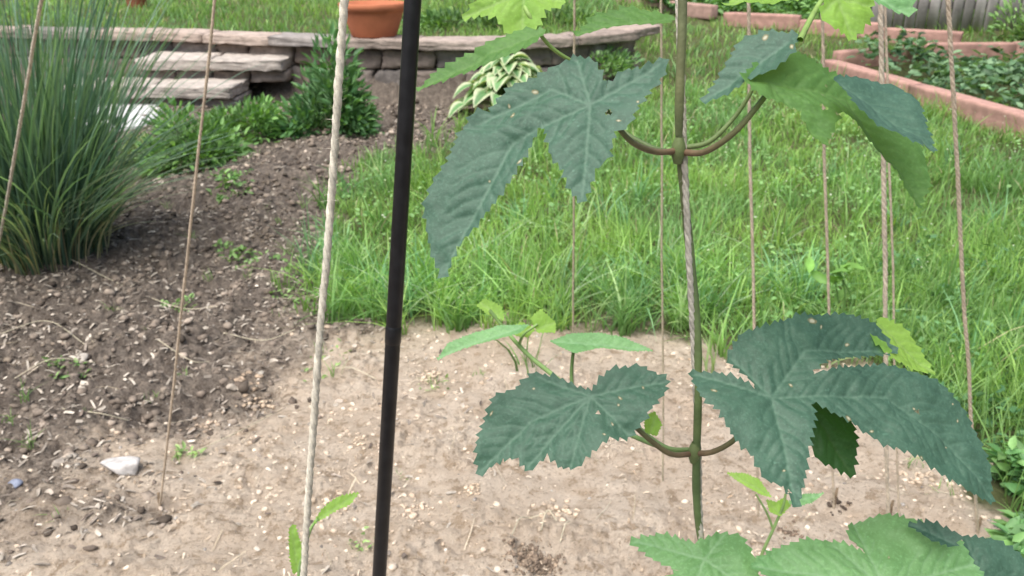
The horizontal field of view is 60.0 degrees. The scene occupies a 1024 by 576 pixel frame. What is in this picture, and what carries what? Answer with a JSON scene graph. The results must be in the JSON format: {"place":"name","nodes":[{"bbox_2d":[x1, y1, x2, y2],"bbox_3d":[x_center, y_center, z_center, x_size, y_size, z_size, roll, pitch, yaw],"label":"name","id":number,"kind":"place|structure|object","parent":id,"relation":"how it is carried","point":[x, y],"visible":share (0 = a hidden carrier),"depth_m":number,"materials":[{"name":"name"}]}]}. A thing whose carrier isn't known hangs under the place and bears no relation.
{"place":"outdoors","nodes":[
{"label":"outdoors","id":0,"kind":"place"},
{"bbox_2d":[0,0,43,242],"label":"twine string","id":1,"kind":"object","parent":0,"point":[33,43],"visible":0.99,"depth_m":2.88,"materials":[{"name":"beige fabric"}]},
{"bbox_2d":[0,0,1023,575],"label":"ground","id":2,"kind":"structure","parent":0,"point":[598,540],"depth_m":2.68,"materials":[{"name":"beige soil"}]},
{"bbox_2d":[8,479,22,488],"bbox_3d":[-1.339,0.530,2.390,0.038,0.024,0.029,-9,24,-22],"label":"grey rock","id":3,"kind":"object","parent":2,"relation":"on","point":[16,483],"visible":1,"depth_m":2.39,"materials":[{"name":"stone"}]},
{"bbox_2d":[52,458,64,467],"bbox_3d":[-1.262,0.489,2.471,0.045,0.026,0.029,0,22,0],"label":"grey rock","id":4,"kind":"object","parent":2,"relation":"on","point":[57,462],"visible":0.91,"depth_m":2.46,"materials":[{"name":"stone"}]},
{"bbox_2d":[77,353,88,362],"bbox_3d":[-1.489,0.245,3.072,0.039,0.029,0.051,0,22,0],"label":"grey rock","id":5,"kind":"object","parent":2,"relation":"on","point":[84,356],"visible":0.8,"depth_m":3.07,"materials":[{"name":"stone"}]},
{"bbox_2d":[100,456,140,475],"bbox_3d":[-1.071,0.491,2.427,0.106,0.049,0.075,-8,23,-19],"label":"white rock","id":6,"kind":"object","parent":2,"relation":"on","point":[124,465],"visible":1,"depth_m":2.41,"materials":[{"name":"stone"}]},
{"bbox_2d":[86,103,169,131],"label":"stepping stones","id":7,"kind":"object","parent":2,"relation":"on","point":[133,112],"visible":0.07,"depth_m":7.05,"materials":[{"name":"stone"}]},
{"bbox_2d":[0,0,272,275],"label":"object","id":8,"kind":"object","parent":2,"relation":"on","point":[64,193],"visible":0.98,"depth_m":3.81,"materials":[{"name":"green plant"}]},
{"bbox_2d":[126,0,146,8],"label":"terracotta pot","id":9,"kind":"object","parent":2,"relation":"on","point":[141,2],"visible":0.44,"depth_m":11.75,"materials":[{"name":"orange ceramic"}]},
{"bbox_2d":[115,129,171,165],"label":"shrub","id":10,"kind":"object","parent":2,"relation":"on","point":[141,139],"visible":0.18,"depth_m":5.67,"materials":[{"name":"green plant"}]},
{"bbox_2d":[64,51,293,108],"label":"stone steps","id":11,"kind":"structure","parent":2,"relation":"on","point":[271,68],"depth_m":7.62,"materials":[{"name":"grey stone"}]},
{"bbox_2d":[159,0,215,505],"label":"twine string","id":12,"kind":"object","parent":2,"relation":"on","point":[191,213],"visible":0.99,"depth_m":1.91,"materials":[{"name":"beige fabric"}]},
{"bbox_2d":[131,95,258,177],"bbox_3d":[-2.064,-0.982,5.651,0.773,0.498,0.843,0,22,0],"label":"peony shrub","id":13,"kind":"object","parent":2,"relation":"on","point":[224,151],"visible":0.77,"depth_m":5.57,"materials":[{"name":"green plant"}]},
{"bbox_2d":[226,384,236,390],"bbox_3d":[-0.915,0.322,2.892,0.038,0.023,0.025,0,22,0],"label":"grey rock","id":14,"kind":"object","parent":2,"relation":"on","point":[233,387],"visible":1,"depth_m":2.88,"materials":[{"name":"stone"}]},
{"bbox_2d":[194,92,288,143],"bbox_3d":[-1.969,-1.242,6.448,0.697,0.387,0.731,-4,22,-9],"label":"peony shrub","id":15,"kind":"object","parent":2,"relation":"on","point":[257,118],"visible":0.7,"depth_m":6.29,"materials":[{"name":"green plant"}]},
{"bbox_2d":[0,257,569,542],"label":"dry stalks","id":16,"kind":"object","parent":2,"relation":"on","point":[547,511],"visible":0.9,"depth_m":2.98,"materials":[{"name":"beige plant"}]},
{"bbox_2d":[288,491,358,575],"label":"hop shoot","id":17,"kind":"object","parent":2,"relation":"on","point":[334,505],"visible":0.8,"depth_m":0.86,"materials":[{"name":"green plant"}]},
{"bbox_2d":[263,20,384,140],"bbox_3d":[-1.358,-1.543,6.585,0.886,0.886,1.038,0,22,0],"label":"peony shrub","id":18,"kind":"object","parent":2,"relation":"on","point":[312,109],"visible":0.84,"depth_m":6.47,"materials":[{"name":"green plant"}]},
{"bbox_2d":[300,0,348,575],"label":"twine string","id":19,"kind":"object","parent":2,"relation":"on","point":[337,99],"visible":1,"depth_m":0.70,"materials":[{"name":"beige fabric"}]},
{"bbox_2d":[0,24,659,89],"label":"stone retaining wall","id":20,"kind":"structure","parent":2,"relation":"on","point":[384,54],"depth_m":7.84,"materials":[{"name":"grey stone"}]},
{"bbox_2d":[338,0,403,37],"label":"terracotta pot","id":21,"kind":"object","parent":20,"relation":"on","point":[374,18],"visible":0.85,"depth_m":7.53,"materials":[{"name":"orange ceramic"}]},
{"bbox_2d":[372,0,421,575],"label":"black pole","id":22,"kind":"object","parent":2,"relation":"on","point":[406,103],"visible":1,"depth_m":1.09,"materials":[{"name":"metal"}]},
{"bbox_2d":[398,6,502,33],"bbox_3d":[-0.498,-2.864,9.438,1.519,0.314,1.455,0,22,0],"label":"ground cover plant","id":23,"kind":"object","parent":2,"relation":"on","point":[437,19],"visible":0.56,"depth_m":9.14,"materials":[{"name":"green plant"}]},
{"bbox_2d":[0,102,989,575],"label":"mulch debris","id":24,"kind":"object","parent":2,"relation":"on","point":[188,438],"visible":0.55,"depth_m":2.98,"materials":[{"name":"brown wood"}]},
{"bbox_2d":[448,52,542,117],"bbox_3d":[-0.036,-1.686,7.312,0.931,0.504,0.972,8,23,19],"label":"hosta","id":25,"kind":"object","parent":2,"relation":"on","point":[497,75],"visible":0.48,"depth_m":7.15,"materials":[{"name":"green plant"}]},
{"bbox_2d":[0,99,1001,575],"bbox_3d":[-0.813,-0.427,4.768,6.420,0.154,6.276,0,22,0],"label":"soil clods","id":26,"kind":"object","parent":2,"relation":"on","point":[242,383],"visible":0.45,"depth_m":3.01,"materials":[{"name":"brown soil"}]},
{"bbox_2d":[0,0,1023,559],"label":"lawn grass","id":27,"kind":"structure","parent":2,"relation":"on","point":[518,286],"depth_m":4.28,"materials":[{"name":"green plant"}]},
{"bbox_2d":[42,167,1023,557],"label":"broadleaf weeds","id":28,"kind":"object","parent":2,"relation":"on","point":[1010,531],"visible":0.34,"depth_m":3.10,"materials":[{"name":"green plant"}]},
{"bbox_2d":[541,2,606,26],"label":"ground cover plant","id":29,"kind":"object","parent":2,"relation":"on","point":[580,11],"visible":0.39,"depth_m":9.77,"materials":[{"name":"green plant"}]},
{"bbox_2d":[572,0,575,381],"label":"twine string","id":30,"kind":"object","parent":2,"relation":"on","point":[574,48],"visible":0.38,"depth_m":2.15,"materials":[{"name":"beige fabric"}]},
{"bbox_2d":[590,44,644,79],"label":"ground cover plant","id":31,"kind":"object","parent":2,"relation":"on","point":[622,62],"visible":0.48,"depth_m":7.90,"materials":[{"name":"green plant"}]},
{"bbox_2d":[659,0,664,480],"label":"twine string","id":32,"kind":"object","parent":2,"relation":"on","point":[661,107],"visible":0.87,"depth_m":2.02,"materials":[{"name":"beige fabric"}]},
{"bbox_2d":[301,84,1023,361],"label":"clover","id":33,"kind":"object","parent":2,"relation":"on","point":[747,226],"visible":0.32,"depth_m":4.82,"materials":[{"name":"green plant"}]},
{"bbox_2d":[416,0,1023,575],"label":"hop plant","id":34,"kind":"object","parent":2,"relation":"on","point":[786,410],"visible":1,"depth_m":0.64,"materials":[{"name":"green plant"}]},
{"bbox_2d":[436,298,672,451],"bbox_3d":[0.089,0.095,0.901,0.161,0.090,0.337,-20,29,-40],"label":"hop shoot","id":35,"kind":"object","parent":34,"relation":"attached to","point":[543,322],"visible":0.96,"depth_m":0.96,"materials":[{"name":"green plant"}]},
{"bbox_2d":[747,3,759,515],"bbox_3d":[0.464,-0.421,1.736,0.473,2.322,0.019,-18,28,-37],"label":"twine string","id":36,"kind":"object","parent":2,"relation":"on","point":[749,135],"visible":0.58,"depth_m":1.87,"materials":[{"name":"beige fabric"}]},
{"bbox_2d":[645,0,871,19],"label":"bed plants","id":37,"kind":"object","parent":2,"relation":"on","point":[806,5],"visible":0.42,"depth_m":11.66,"materials":[{"name":"green plant"}]},
{"bbox_2d":[727,472,823,555],"bbox_3d":[0.325,0.583,1.293,0.146,0.752,0.070,16,27,35],"label":"hop shoot","id":38,"kind":"object","parent":2,"relation":"on","point":[780,507],"visible":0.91,"depth_m":1.14,"materials":[{"name":"green plant"}]},
{"bbox_2d":[614,0,963,44],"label":"raised bed edging","id":39,"kind":"object","parent":2,"relation":"on","point":[700,11],"visible":0.53,"depth_m":10.87,"materials":[{"name":"brown wood"}]},
{"bbox_2d":[820,2,834,508],"bbox_3d":[0.610,-0.422,1.739,0.596,2.322,0.019,-15,27,-33],"label":"twine string","id":40,"kind":"object","parent":2,"relation":"on","point":[825,206],"visible":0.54,"depth_m":1.90,"materials":[{"name":"beige fabric"}]},
{"bbox_2d":[805,257,864,315],"bbox_3d":[1.149,0.045,3.198,0.162,0.323,0.238,-7,23,-17],"label":"tall weed","id":41,"kind":"object","parent":2,"relation":"on","point":[818,276],"visible":0.66,"depth_m":3.16,"materials":[{"name":"green plant"}]},
{"bbox_2d":[835,487,838,506],"bbox_3d":[0.848,0.553,2.325,0.008,0.072,0.008,0,22,0],"label":"wooden peg","id":42,"kind":"object","parent":2,"relation":"on","point":[836,491],"visible":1,"depth_m":2.32,"materials":[{"name":"beige wood"}]},
{"bbox_2d":[877,4,889,513],"bbox_3d":[0.706,-0.404,1.695,0.646,2.323,0.027,-14,26,-31],"label":"twine string","id":43,"kind":"object","parent":2,"relation":"on","point":[880,19],"visible":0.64,"depth_m":1.85,"materials":[{"name":"beige fabric"}]},
{"bbox_2d":[884,6,899,516],"bbox_3d":[0.744,-0.430,1.758,0.535,2.322,0.015,-7,23,-17],"label":"twine string","id":44,"kind":"object","parent":2,"relation":"on","point":[889,172],"visible":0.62,"depth_m":1.90,"materials":[{"name":"beige fabric"}]},
{"bbox_2d":[890,500,893,514],"bbox_3d":[0.972,0.574,2.274,0.008,0.072,0.008,0,22,0],"label":"wooden peg","id":45,"kind":"object","parent":2,"relation":"on","point":[891,505],"visible":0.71,"depth_m":2.27,"materials":[{"name":"beige wood"}]},
{"bbox_2d":[816,204,1023,515],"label":"lawn grass","id":46,"kind":"structure","parent":2,"relation":"on","point":[942,349],"depth_m":3.28,"materials":[{"name":"green plant"}]},
{"bbox_2d":[821,41,1023,139],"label":"raised bed edging","id":47,"kind":"object","parent":2,"relation":"on","point":[981,109],"visible":0.52,"depth_m":7.85,"materials":[{"name":"brown wood"}]},
{"bbox_2d":[846,26,1023,109],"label":"bed plants","id":48,"kind":"object","parent":2,"relation":"on","point":[978,70],"visible":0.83,"depth_m":8.41,"materials":[{"name":"green plant"}]},
{"bbox_2d":[870,0,1023,30],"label":"wooden fence","id":49,"kind":"object","parent":2,"relation":"on","point":[959,7],"visible":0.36,"depth_m":10.84,"materials":[{"name":"grey wood"}]},
{"bbox_2d":[945,0,979,532],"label":"twine string","id":50,"kind":"object","parent":2,"relation":"on","point":[955,134],"visible":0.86,"depth_m":1.74,"materials":[{"name":"beige fabric"}]},
{"bbox_2d":[986,0,1023,41],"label":"garden bush","id":51,"kind":"object","parent":2,"relation":"on","point":[1018,32],"visible":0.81,"depth_m":10.31,"materials":[{"name":"green plant"}]}
]}

